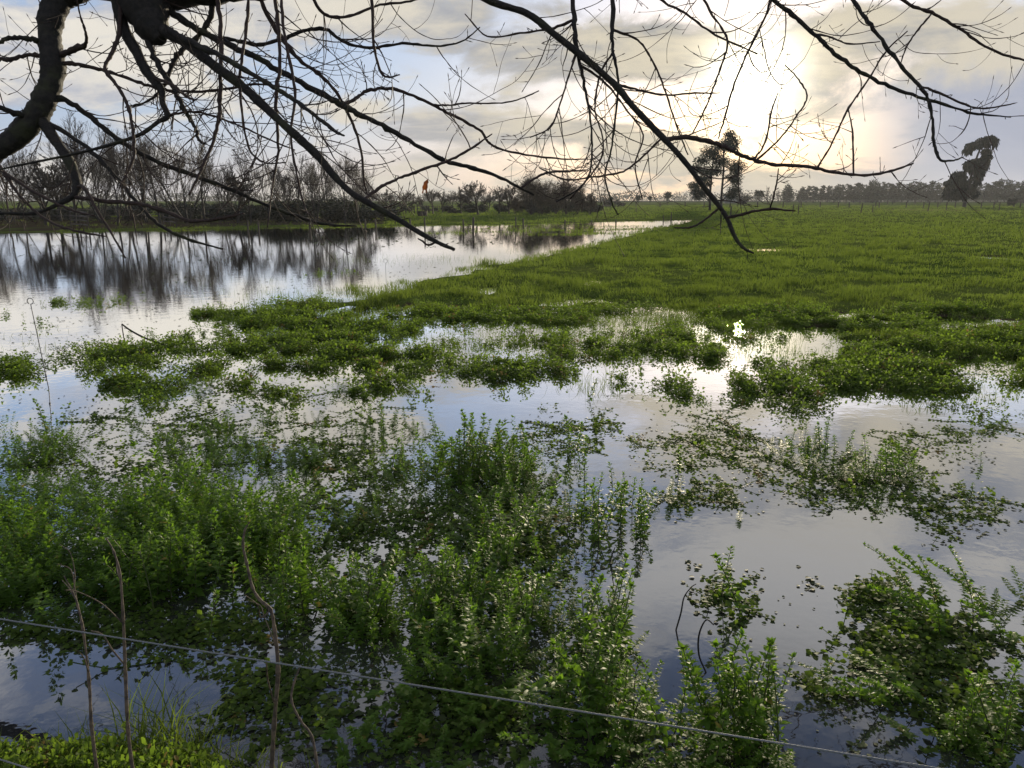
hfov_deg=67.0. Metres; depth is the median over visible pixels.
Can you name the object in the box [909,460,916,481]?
weed plant
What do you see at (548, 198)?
willow tree
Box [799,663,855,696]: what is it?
weed plant
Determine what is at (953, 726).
weed plant
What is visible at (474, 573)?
weed plant
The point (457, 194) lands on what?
bare tree
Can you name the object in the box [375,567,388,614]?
weed plant
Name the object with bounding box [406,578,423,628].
weed plant
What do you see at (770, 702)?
weed plant
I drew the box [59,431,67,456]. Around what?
weed plant
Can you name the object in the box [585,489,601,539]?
weed plant
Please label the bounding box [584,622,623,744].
weed plant
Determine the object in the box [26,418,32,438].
weed plant
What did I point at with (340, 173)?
bare tree
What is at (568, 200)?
willow tree
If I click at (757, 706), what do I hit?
weed plant
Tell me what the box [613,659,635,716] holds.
weed plant
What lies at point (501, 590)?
weed plant
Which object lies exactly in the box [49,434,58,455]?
weed plant
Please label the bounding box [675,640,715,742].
weed plant
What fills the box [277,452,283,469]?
weed plant
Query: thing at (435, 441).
weed plant
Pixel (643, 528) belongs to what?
weed plant
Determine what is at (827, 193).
pine tree
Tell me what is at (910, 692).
weed plant
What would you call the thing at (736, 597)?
weed plant
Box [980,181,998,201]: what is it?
pine tree
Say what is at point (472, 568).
weed plant
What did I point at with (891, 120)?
sky
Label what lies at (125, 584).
weed plant
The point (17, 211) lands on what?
bush
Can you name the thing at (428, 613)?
weed plant
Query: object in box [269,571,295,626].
weed plant
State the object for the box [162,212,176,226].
wooden gate
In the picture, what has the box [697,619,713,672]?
dead stem
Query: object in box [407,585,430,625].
weed plant
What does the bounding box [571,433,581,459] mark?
weed plant
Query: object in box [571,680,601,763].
weed plant
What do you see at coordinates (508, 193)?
bare tree
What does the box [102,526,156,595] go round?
weed plant
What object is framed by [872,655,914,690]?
weed plant
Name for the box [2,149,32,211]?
bare tree
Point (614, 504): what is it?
weed plant
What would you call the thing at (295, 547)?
weed plant
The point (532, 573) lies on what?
weed plant
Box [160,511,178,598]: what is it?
weed plant
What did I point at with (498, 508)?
weed plant
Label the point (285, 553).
weed plant
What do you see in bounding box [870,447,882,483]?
weed plant
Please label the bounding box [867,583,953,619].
weed plant
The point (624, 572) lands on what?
weed plant
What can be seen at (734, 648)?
weed plant
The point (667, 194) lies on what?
pine tree
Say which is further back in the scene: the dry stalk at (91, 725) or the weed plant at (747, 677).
the weed plant at (747, 677)
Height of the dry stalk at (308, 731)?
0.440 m
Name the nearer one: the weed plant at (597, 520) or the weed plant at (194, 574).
the weed plant at (194, 574)
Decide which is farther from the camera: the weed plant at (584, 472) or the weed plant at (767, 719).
the weed plant at (584, 472)
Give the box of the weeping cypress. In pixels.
[940,134,999,206]
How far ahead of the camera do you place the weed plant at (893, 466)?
6.11 m
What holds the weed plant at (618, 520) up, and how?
on the water
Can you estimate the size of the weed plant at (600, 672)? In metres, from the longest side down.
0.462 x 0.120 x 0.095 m
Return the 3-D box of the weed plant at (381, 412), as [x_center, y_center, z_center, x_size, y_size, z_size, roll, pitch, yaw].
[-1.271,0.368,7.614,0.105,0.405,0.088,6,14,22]
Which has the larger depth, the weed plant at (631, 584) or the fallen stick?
the fallen stick
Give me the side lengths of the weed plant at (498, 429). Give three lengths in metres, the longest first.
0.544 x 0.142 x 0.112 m
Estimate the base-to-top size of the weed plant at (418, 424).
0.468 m
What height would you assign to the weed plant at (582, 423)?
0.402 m
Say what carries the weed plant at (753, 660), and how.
on the water
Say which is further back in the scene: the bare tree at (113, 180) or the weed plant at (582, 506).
the bare tree at (113, 180)
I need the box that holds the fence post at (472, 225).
[472,217,473,233]
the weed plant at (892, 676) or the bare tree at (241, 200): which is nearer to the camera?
the weed plant at (892, 676)
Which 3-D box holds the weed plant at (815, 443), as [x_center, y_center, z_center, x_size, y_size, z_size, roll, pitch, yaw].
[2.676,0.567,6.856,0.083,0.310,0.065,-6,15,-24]
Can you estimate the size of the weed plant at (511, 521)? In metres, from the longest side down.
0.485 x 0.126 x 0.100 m
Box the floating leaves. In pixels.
[0,225,1023,764]
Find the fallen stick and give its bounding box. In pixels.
[121,324,163,345]
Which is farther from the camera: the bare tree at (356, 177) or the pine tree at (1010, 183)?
the pine tree at (1010, 183)
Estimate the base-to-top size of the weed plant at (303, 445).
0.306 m
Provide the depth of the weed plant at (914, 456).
6.27 m
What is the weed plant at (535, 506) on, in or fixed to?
on the water
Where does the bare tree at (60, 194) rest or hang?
on the ground at (33, 227)
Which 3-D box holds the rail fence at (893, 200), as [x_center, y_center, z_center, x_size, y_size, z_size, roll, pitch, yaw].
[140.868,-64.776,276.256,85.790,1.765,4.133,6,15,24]
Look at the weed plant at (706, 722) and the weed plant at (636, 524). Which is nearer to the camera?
the weed plant at (706, 722)
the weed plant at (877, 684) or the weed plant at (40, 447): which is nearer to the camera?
the weed plant at (877, 684)
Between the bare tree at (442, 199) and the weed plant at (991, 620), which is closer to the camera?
the weed plant at (991, 620)
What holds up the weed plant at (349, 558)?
on the water
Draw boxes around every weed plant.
[10,430,19,456]
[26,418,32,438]
[32,398,48,430]
[35,435,47,462]
[41,415,51,443]
[41,431,48,455]
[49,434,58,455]
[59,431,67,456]
[68,428,73,448]
[98,555,147,612]
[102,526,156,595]
[112,541,126,590]
[113,538,138,609]
[133,525,146,596]
[134,543,164,611]
[136,528,154,595]
[148,538,166,600]
[153,536,183,583]
[157,513,180,597]
[157,532,180,584]
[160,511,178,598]
[167,523,204,598]
[169,545,196,587]
[172,534,185,584]
[183,534,205,587]
[186,530,205,599]
[199,589,220,644]
[206,545,229,601]
[224,561,240,609]
[240,541,252,589]
[242,558,266,605]
[249,444,257,465]
[251,569,272,613]
[256,446,263,470]
[261,555,272,601]
[263,435,272,465]
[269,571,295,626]
[270,537,286,601]
[273,564,322,610]
[274,535,294,590]
[274,584,292,626]
[275,560,292,616]
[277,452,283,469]
[286,552,308,600]
[289,561,313,615]
[291,545,309,599]
[291,545,312,593]
[296,534,309,577]
[299,559,345,606]
[301,439,310,460]
[318,584,328,619]
[323,576,348,624]
[345,555,356,597]
[345,564,355,593]
[347,554,357,600]
[348,408,354,429]
[352,552,368,622]
[355,572,376,634]
[357,546,376,612]
[365,574,396,626]
[366,585,379,626]
[367,405,372,423]
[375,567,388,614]
[376,440,392,469]
[376,549,403,589]
[377,403,385,428]
[377,571,392,627]
[378,401,385,429]
[380,408,385,430]
[386,437,400,474]
[398,427,408,477]
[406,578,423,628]
[406,580,421,630]
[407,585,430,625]
[413,422,425,460]
[414,553,448,609]
[414,554,438,613]
[423,568,438,627]
[427,411,448,468]
[429,441,448,473]
[429,563,449,614]
[430,445,439,481]
[431,551,451,606]
[434,427,447,460]
[434,546,455,605]
[434,549,450,626]
[437,554,458,595]
[438,537,457,610]
[444,428,463,480]
[446,436,456,465]
[446,557,462,625]
[450,431,476,471]
[452,537,485,617]
[453,447,463,487]
[454,432,466,488]
[454,444,466,484]
[455,426,473,481]
[455,564,474,617]
[458,552,480,616]
[458,552,480,620]
[460,409,476,467]
[460,414,470,474]
[463,571,478,624]
[463,591,472,628]
[465,431,482,479]
[467,412,477,467]
[467,421,480,469]
[469,427,488,483]
[475,412,487,463]
[476,435,501,478]
[476,496,502,552]
[476,514,488,551]
[476,571,495,619]
[478,512,489,554]
[480,445,495,483]
[481,419,491,466]
[489,522,515,578]
[492,447,517,482]
[493,419,502,459]
[494,427,503,462]
[494,491,507,546]
[495,432,503,467]
[498,536,513,576]
[498,579,516,621]
[500,507,519,547]
[500,538,515,578]
[500,577,515,636]
[501,527,515,578]
[502,430,515,459]
[506,424,521,463]
[506,498,522,562]
[510,437,537,471]
[510,502,538,550]
[511,498,526,553]
[512,572,529,624]
[512,593,534,649]
[513,455,529,482]
[519,424,535,465]
[519,445,528,472]
[524,573,542,632]
[526,569,536,624]
[527,519,537,554]
[530,538,545,571]
[547,638,592,716]
[551,654,579,724]
[552,658,570,729]
[553,648,570,714]
[562,490,573,532]
[563,414,574,446]
[564,416,573,452]
[564,422,575,455]
[564,663,612,714]
[570,492,581,532]
[570,633,596,728]
[570,678,625,737]
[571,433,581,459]
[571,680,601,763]
[573,573,606,660]
[574,421,584,449]
[574,587,590,631]
[577,615,610,710]
[578,482,590,519]
[579,434,589,458]
[580,458,588,507]
[580,614,607,670]
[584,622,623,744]
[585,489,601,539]
[586,378,597,399]
[587,483,608,541]
[588,587,616,646]
[589,477,597,517]
[589,581,614,629]
[590,481,620,536]
[590,622,606,675]
[592,633,623,711]
[594,656,617,713]
[595,472,603,506]
[595,689,631,756]
[599,703,628,759]
[600,485,625,533]
[601,605,623,661]
[602,552,630,628]
[602,609,634,664]
[602,648,620,727]
[604,589,623,654]
[605,572,627,639]
[605,658,637,737]
[607,462,618,501]
[610,579,637,656]
[611,567,636,626]
[613,487,627,523]
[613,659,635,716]
[614,480,629,520]
[616,611,634,653]
[619,671,653,749]
[621,598,630,650]
[627,656,642,715]
[629,477,637,509]
[631,499,642,537]
[633,497,648,537]
[636,478,643,506]
[637,487,650,528]
[639,686,676,759]
[642,487,655,517]
[668,674,691,742]
[674,445,684,477]
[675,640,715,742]
[677,641,723,750]
[686,649,718,742]
[704,709,731,767]
[707,637,744,740]
[707,677,769,767]
[710,552,751,615]
[711,657,729,725]
[713,545,734,597]
[714,627,746,711]
[715,662,745,740]
[723,663,769,747]
[726,650,759,745]
[727,637,775,765]
[728,656,756,722]
[731,695,766,746]
[736,511,742,520]
[737,685,765,767]
[738,642,769,746]
[741,671,756,701]
[747,641,778,748]
[752,644,778,752]
[757,665,780,728]
[763,663,790,757]
[766,651,796,744]
[784,435,796,455]
[795,374,808,399]
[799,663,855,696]
[804,435,811,454]
[812,432,818,454]
[814,656,834,687]
[815,422,823,451]
[816,685,867,699]
[822,416,830,446]
[822,423,830,447]
[830,435,838,453]
[834,675,898,701]
[840,650,895,690]
[845,430,854,448]
[845,669,909,703]
[847,669,906,696]
[850,450,860,477]
[850,686,893,707]
[855,677,902,704]
[859,435,872,474]
[859,463,868,483]
[863,542,911,583]
[865,451,871,479]
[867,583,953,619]
[868,663,919,691]
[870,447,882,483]
[872,448,886,484]
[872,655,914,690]
[879,439,890,472]
[881,441,893,479]
[881,557,918,604]
[881,571,920,607]
[883,590,931,631]
[883,606,922,633]
[886,452,901,484]
[891,557,942,593]
[892,440,904,472]
[892,681,926,707]
[893,545,948,607]
[894,446,901,476]
[895,450,902,484]
[901,447,918,476]
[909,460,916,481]
[917,554,942,605]
[924,600,949,636]
[926,557,988,615]
[946,567,992,609]
[947,709,960,749]
[948,544,984,630]
[951,670,989,743]
[956,706,974,751]
[957,700,978,752]
[959,599,1007,637]
[960,676,992,737]
[964,668,1007,757]
[966,482,975,500]
[976,674,1015,741]
[986,661,1021,739]
[991,499,998,515]
[992,699,1017,764]
[995,689,1021,760]
[996,657,1023,735]
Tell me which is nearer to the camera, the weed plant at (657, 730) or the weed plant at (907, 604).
the weed plant at (657, 730)
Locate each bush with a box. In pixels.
[4,207,30,217]
[36,205,77,213]
[62,210,110,220]
[78,206,116,217]
[91,204,124,216]
[96,211,137,220]
[128,203,168,215]
[135,211,177,220]
[163,200,207,212]
[176,208,234,220]
[204,201,237,212]
[211,204,265,221]
[252,200,312,221]
[272,197,378,221]
[307,196,402,221]
[421,207,438,210]
[439,205,453,211]
[447,208,459,212]
[456,204,475,211]
[465,208,476,212]
[478,205,497,211]
[492,204,511,211]
[511,200,525,211]
[522,200,554,212]
[537,209,549,213]
[548,202,567,211]
[560,201,582,211]
[570,205,598,211]
[602,197,621,206]
[735,195,750,203]
[1007,198,1017,206]
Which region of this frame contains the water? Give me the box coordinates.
[0,220,1023,767]
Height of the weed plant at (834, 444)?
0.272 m
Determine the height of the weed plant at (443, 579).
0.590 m
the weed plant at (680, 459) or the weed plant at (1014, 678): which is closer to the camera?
the weed plant at (1014, 678)
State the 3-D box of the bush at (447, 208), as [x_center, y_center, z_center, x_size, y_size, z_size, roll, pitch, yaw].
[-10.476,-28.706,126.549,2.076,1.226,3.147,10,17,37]
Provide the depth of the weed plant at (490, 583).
4.14 m
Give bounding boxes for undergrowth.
[0,375,1023,767]
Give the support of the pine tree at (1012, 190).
on the ground at (33, 227)
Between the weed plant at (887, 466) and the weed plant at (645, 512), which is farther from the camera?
the weed plant at (887, 466)
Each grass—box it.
[0,661,370,767]
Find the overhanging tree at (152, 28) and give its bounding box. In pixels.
[0,0,1023,259]
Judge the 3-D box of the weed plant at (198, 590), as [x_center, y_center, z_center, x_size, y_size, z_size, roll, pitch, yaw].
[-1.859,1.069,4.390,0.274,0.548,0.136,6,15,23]
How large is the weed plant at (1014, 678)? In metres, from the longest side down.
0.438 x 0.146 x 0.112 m
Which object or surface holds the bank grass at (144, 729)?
on the ground at (33, 227)
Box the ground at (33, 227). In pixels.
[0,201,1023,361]
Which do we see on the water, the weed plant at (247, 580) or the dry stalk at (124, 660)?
the weed plant at (247, 580)
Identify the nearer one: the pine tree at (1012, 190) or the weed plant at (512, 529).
the weed plant at (512, 529)
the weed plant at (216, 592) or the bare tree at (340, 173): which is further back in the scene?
the bare tree at (340, 173)
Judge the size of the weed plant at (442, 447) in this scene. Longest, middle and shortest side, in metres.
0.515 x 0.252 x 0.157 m
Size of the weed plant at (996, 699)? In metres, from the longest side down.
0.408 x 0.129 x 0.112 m
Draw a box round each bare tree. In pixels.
[0,147,44,222]
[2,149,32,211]
[12,162,69,224]
[27,159,71,220]
[37,110,102,222]
[53,154,104,218]
[62,135,132,223]
[91,122,159,219]
[94,142,136,224]
[115,142,152,221]
[120,132,174,223]
[134,126,228,222]
[134,149,191,212]
[174,133,217,218]
[193,158,236,209]
[211,171,259,222]
[216,144,264,222]
[246,165,293,201]
[263,164,304,221]
[282,152,310,207]
[295,156,332,220]
[302,150,341,207]
[322,151,358,223]
[344,154,376,221]
[347,173,378,209]
[375,189,398,205]
[399,190,416,213]
[414,196,424,205]
[423,189,440,213]
[438,191,449,211]
[446,194,456,205]
[449,187,470,213]
[454,180,491,214]
[480,192,496,210]
[489,185,509,213]
[498,185,517,213]
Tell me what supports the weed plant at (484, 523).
on the water
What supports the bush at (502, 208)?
on the ground at (33, 227)
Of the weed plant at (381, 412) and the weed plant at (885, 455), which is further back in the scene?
the weed plant at (381, 412)
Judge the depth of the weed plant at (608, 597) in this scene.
3.83 m
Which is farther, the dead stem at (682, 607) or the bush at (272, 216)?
the bush at (272, 216)
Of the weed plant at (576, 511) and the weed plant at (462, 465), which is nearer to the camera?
the weed plant at (576, 511)
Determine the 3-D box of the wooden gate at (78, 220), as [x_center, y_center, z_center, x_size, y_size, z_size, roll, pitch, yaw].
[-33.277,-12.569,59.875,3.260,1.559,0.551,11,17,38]
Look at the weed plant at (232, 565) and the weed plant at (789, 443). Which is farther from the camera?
the weed plant at (789, 443)
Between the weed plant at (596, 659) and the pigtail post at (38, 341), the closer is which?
the weed plant at (596, 659)
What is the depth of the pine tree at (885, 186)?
374.22 m
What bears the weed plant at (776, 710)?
on the water
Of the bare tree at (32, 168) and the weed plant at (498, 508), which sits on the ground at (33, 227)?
the bare tree at (32, 168)
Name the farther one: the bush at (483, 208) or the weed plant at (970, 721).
the bush at (483, 208)
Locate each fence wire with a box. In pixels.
[0,618,939,767]
[0,759,28,767]
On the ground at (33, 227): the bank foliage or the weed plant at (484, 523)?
the bank foliage
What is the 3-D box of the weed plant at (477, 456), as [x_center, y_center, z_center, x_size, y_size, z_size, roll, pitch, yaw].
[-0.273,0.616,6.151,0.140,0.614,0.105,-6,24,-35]
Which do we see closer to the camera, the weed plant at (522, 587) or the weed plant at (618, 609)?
the weed plant at (618, 609)
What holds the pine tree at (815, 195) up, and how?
on the ground at (33, 227)
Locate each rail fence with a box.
[0,207,310,223]
[596,201,1020,207]
[780,200,1023,203]
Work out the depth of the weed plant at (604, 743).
3.12 m
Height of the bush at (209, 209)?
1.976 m
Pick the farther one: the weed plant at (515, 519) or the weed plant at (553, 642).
the weed plant at (515, 519)
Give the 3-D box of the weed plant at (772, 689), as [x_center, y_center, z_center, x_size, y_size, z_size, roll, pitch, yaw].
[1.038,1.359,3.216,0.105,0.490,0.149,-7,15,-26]
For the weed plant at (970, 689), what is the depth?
3.16 m
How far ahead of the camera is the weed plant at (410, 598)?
4.03 m
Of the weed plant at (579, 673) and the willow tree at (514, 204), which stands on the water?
the weed plant at (579, 673)
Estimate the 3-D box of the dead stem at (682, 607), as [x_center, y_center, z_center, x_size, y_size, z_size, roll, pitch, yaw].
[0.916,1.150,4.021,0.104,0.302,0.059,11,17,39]
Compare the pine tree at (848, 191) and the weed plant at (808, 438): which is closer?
the weed plant at (808, 438)
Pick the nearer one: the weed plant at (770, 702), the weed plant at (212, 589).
the weed plant at (770, 702)
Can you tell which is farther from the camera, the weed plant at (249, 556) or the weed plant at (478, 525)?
the weed plant at (478, 525)
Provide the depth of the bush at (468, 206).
124.96 m
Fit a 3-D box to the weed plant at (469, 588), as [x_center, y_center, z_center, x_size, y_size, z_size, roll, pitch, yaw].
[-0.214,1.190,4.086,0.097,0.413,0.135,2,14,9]
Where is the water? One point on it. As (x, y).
(42, 686)
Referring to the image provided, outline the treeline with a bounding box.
[0,188,1022,201]
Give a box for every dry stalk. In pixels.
[58,544,98,767]
[66,538,134,767]
[241,522,280,767]
[290,668,318,767]
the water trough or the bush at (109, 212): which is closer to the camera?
the bush at (109, 212)
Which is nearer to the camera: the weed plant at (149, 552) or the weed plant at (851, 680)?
the weed plant at (851, 680)
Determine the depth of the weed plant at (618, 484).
5.20 m
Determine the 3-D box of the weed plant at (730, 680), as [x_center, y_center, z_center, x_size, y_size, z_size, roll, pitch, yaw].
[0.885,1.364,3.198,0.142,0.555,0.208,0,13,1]
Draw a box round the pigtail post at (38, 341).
[27,298,48,389]
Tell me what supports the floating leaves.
on the water
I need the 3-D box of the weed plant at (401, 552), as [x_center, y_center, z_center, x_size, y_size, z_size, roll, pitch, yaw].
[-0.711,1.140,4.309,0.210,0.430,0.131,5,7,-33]
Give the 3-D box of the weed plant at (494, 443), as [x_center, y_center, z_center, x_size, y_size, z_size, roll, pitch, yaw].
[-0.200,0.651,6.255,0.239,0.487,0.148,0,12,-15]
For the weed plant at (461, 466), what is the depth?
6.09 m
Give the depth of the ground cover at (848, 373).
7.82 m
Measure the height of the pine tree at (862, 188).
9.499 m
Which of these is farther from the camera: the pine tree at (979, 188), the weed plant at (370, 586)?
the pine tree at (979, 188)
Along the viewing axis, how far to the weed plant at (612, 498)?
5.80 m
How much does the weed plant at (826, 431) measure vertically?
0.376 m
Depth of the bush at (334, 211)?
74.82 m
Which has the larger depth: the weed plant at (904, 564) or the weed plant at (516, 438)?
the weed plant at (516, 438)
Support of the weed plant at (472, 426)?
on the water
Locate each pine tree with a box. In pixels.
[663,191,671,204]
[687,129,748,209]
[750,190,764,199]
[794,187,806,202]
[803,186,813,202]
[806,186,819,202]
[816,185,825,199]
[820,185,833,202]
[828,184,843,202]
[837,185,846,202]
[841,184,853,202]
[845,182,862,202]
[857,183,866,202]
[879,182,890,202]
[882,182,895,201]
[887,182,902,202]
[899,184,906,202]
[902,181,916,202]
[903,182,923,202]
[918,181,926,202]
[920,180,936,202]
[930,181,943,202]
[968,184,984,202]
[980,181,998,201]
[980,182,991,202]
[987,178,1008,202]
[1000,182,1020,199]
[1003,180,1015,201]
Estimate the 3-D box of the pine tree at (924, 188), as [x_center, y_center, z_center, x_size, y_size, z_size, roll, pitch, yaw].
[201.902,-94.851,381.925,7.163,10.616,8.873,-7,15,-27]
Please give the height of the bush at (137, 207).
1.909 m
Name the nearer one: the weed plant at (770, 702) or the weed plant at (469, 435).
the weed plant at (770, 702)
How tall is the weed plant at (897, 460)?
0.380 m
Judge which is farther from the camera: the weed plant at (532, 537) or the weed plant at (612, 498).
the weed plant at (612, 498)
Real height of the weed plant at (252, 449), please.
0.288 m
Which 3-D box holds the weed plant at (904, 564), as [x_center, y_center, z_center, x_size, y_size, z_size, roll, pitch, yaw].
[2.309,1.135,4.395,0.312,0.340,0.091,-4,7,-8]
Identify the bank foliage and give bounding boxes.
[0,721,229,767]
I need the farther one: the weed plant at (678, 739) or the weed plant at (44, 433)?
the weed plant at (44, 433)
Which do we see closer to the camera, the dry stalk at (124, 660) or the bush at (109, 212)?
the dry stalk at (124, 660)
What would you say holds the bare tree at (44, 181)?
on the ground at (33, 227)
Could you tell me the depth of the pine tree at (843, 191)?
380.45 m
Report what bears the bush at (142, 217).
on the ground at (33, 227)
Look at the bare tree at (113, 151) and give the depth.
74.88 m
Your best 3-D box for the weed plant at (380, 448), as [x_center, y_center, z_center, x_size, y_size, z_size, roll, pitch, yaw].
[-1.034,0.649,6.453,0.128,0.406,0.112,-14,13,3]
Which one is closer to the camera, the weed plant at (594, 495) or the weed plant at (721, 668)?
the weed plant at (721, 668)
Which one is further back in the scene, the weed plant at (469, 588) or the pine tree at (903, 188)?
the pine tree at (903, 188)
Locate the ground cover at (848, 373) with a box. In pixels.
[0,267,1023,767]
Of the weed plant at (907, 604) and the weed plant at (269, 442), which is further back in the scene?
the weed plant at (269, 442)
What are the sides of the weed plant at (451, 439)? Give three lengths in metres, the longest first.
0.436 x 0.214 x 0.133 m
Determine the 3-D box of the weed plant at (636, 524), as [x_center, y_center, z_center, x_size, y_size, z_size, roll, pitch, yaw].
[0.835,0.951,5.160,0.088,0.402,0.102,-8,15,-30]
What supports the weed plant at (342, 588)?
on the water
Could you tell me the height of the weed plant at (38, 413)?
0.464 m
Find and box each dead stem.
[675,584,695,629]
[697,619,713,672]
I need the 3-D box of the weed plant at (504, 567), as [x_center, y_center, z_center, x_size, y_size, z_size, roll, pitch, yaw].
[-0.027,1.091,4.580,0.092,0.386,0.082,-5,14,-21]
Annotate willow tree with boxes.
[509,192,523,213]
[511,168,552,214]
[531,175,553,213]
[544,181,561,213]
[547,178,584,214]
[573,182,586,213]
[582,189,598,214]
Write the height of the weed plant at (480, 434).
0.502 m
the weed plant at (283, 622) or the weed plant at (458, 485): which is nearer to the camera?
the weed plant at (283, 622)
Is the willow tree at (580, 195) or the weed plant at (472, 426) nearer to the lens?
the weed plant at (472, 426)
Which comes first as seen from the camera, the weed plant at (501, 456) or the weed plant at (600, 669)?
the weed plant at (600, 669)
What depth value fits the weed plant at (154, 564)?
4.29 m
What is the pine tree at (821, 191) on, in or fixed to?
on the ground at (33, 227)
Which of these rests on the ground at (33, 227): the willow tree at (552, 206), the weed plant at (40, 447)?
the willow tree at (552, 206)
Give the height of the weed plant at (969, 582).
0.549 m
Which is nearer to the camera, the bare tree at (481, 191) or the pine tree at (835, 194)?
the bare tree at (481, 191)
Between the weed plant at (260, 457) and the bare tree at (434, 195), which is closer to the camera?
the weed plant at (260, 457)
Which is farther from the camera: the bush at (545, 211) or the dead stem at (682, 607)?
the bush at (545, 211)
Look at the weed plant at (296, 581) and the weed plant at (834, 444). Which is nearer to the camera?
the weed plant at (296, 581)
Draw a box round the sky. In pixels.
[0,0,1023,200]
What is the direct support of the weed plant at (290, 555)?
on the water
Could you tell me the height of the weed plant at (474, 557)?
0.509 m
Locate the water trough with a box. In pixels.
[417,211,426,215]
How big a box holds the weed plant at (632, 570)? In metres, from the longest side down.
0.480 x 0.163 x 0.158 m
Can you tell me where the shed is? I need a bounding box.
[724,196,737,202]
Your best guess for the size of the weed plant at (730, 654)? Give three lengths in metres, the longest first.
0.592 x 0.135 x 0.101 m
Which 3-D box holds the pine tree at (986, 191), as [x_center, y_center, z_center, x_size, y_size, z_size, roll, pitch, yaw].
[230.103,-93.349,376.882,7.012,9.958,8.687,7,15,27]
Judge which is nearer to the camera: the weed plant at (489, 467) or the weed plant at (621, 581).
the weed plant at (621, 581)
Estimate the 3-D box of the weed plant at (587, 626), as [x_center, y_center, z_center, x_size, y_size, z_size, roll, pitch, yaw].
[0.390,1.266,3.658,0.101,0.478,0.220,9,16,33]
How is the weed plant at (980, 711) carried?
on the water
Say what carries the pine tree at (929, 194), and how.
on the ground at (33, 227)
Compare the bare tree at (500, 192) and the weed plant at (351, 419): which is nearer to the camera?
the weed plant at (351, 419)
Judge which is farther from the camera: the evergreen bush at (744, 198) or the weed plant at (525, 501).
the evergreen bush at (744, 198)
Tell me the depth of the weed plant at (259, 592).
4.24 m
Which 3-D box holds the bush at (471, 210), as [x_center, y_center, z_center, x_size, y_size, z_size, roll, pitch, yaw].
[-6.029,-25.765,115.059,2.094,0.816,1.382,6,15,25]
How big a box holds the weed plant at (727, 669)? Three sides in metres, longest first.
0.489 x 0.165 x 0.114 m
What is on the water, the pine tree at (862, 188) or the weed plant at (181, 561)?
the weed plant at (181, 561)
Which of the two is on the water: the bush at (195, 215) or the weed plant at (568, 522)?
the weed plant at (568, 522)
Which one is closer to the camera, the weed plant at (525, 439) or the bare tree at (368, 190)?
the weed plant at (525, 439)
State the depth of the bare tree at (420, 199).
143.95 m
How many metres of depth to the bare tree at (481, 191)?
103.51 m
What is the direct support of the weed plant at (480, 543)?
on the water
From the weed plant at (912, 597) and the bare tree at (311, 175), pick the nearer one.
the weed plant at (912, 597)
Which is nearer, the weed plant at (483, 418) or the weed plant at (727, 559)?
the weed plant at (727, 559)
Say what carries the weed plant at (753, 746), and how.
on the water
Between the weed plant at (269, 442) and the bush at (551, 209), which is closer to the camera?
the weed plant at (269, 442)
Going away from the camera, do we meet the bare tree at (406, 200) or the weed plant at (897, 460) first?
the weed plant at (897, 460)
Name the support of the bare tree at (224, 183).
on the ground at (33, 227)
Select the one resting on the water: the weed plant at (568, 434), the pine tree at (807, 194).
the weed plant at (568, 434)
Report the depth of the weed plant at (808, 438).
6.82 m
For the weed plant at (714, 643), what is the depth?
3.25 m
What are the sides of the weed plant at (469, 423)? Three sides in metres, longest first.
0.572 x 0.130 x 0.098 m
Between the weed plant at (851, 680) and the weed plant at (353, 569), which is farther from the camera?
the weed plant at (353, 569)
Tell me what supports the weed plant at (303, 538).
on the water
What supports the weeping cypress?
on the ground at (33, 227)
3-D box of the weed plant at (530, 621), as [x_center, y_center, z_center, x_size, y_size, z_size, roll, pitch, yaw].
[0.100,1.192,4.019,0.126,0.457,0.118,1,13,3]
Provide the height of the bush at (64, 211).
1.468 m
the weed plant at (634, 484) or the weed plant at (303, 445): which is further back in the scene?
the weed plant at (303, 445)
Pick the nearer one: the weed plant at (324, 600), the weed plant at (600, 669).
the weed plant at (600, 669)
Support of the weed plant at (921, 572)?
on the water
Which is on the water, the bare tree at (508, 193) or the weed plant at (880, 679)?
the weed plant at (880, 679)
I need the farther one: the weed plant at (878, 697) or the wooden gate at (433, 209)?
the wooden gate at (433, 209)
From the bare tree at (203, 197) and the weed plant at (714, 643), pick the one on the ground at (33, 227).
the bare tree at (203, 197)
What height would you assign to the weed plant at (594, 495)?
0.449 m
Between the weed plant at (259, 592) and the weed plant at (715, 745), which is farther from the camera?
the weed plant at (259, 592)
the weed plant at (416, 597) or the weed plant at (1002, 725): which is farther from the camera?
the weed plant at (416, 597)
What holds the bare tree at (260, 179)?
on the ground at (33, 227)
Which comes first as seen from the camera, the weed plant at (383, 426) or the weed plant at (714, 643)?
the weed plant at (714, 643)
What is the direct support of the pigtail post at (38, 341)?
in the water
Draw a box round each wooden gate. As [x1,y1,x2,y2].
[69,211,89,228]
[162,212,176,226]
[417,205,427,213]
[428,205,437,212]
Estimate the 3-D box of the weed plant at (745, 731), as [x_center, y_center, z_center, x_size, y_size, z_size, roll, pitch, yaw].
[0.948,1.310,3.091,0.164,0.671,0.116,-4,14,-15]
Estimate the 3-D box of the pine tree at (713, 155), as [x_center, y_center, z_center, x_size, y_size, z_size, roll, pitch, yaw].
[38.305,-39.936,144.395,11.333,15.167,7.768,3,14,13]
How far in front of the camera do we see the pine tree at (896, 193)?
365.39 m
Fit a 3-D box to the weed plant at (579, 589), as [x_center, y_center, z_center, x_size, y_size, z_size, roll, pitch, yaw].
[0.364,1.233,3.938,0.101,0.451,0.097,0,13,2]
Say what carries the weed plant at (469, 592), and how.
on the water
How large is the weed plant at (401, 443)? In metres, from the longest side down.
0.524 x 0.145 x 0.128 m
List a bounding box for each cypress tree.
[780,183,794,202]
[863,179,884,202]
[1014,180,1023,202]
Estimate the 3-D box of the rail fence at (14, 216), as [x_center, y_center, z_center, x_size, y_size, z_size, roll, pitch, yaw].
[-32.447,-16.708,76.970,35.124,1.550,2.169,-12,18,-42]

